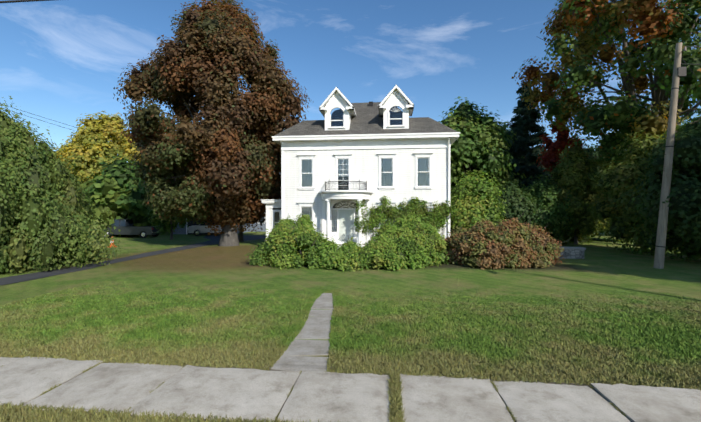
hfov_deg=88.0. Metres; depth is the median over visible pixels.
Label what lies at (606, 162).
understorey
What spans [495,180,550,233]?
bush
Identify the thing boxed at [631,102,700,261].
tree
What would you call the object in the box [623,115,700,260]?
tree
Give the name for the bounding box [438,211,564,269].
brown shrub
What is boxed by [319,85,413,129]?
dormers
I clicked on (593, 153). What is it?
tree
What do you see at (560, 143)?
red maple
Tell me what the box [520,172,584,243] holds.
bush
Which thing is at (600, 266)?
ground
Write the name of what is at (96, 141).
yellow tree
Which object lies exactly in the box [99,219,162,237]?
pickup truck
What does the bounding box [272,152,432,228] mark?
house windows
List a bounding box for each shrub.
[244,213,340,269]
[320,212,453,271]
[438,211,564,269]
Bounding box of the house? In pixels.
[261,132,459,247]
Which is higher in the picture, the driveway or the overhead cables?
the overhead cables
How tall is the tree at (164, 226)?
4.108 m
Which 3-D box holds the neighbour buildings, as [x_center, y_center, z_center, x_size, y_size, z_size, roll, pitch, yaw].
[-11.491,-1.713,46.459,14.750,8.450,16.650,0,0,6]
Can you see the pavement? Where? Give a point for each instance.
(250, 393)
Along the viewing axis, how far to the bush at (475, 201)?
23.97 m
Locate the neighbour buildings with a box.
[173,212,265,234]
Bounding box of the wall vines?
[354,196,456,237]
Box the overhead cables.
[0,0,76,130]
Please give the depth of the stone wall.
19.10 m
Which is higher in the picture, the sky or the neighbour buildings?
the sky
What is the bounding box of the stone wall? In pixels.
[558,247,585,258]
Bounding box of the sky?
[0,0,700,159]
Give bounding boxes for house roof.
[274,86,456,135]
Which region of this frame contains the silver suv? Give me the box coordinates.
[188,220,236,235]
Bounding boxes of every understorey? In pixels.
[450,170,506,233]
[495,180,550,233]
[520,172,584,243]
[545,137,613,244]
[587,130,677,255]
[587,150,636,241]
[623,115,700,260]
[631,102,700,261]
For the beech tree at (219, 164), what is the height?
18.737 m
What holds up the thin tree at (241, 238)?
on the ground at (600, 266)
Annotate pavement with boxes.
[0,357,700,421]
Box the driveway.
[0,235,265,284]
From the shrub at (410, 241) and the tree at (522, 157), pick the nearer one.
the shrub at (410, 241)
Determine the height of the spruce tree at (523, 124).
15.800 m
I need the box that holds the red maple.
[536,118,587,239]
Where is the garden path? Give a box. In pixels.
[264,293,335,371]
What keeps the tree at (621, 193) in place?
on the ground at (600, 266)
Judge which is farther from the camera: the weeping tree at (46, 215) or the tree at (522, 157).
the tree at (522, 157)
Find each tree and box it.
[0,96,120,273]
[53,110,142,183]
[79,156,155,236]
[113,0,309,246]
[144,206,188,239]
[238,129,256,241]
[416,96,525,233]
[497,122,524,158]
[504,80,554,190]
[511,0,700,245]
[584,144,607,230]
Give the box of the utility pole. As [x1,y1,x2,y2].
[653,42,700,268]
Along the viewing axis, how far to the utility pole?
15.88 m
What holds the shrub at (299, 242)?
on the ground at (600, 266)
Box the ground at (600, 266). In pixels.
[0,229,700,421]
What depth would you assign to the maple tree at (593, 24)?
23.32 m
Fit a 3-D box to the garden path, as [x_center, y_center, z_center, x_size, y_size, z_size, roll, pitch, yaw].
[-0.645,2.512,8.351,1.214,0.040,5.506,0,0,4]
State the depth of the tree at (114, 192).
33.76 m
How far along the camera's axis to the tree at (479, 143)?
27.90 m
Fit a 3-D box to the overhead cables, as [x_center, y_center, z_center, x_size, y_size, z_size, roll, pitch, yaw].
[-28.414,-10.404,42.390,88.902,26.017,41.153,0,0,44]
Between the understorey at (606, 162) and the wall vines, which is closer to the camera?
the wall vines

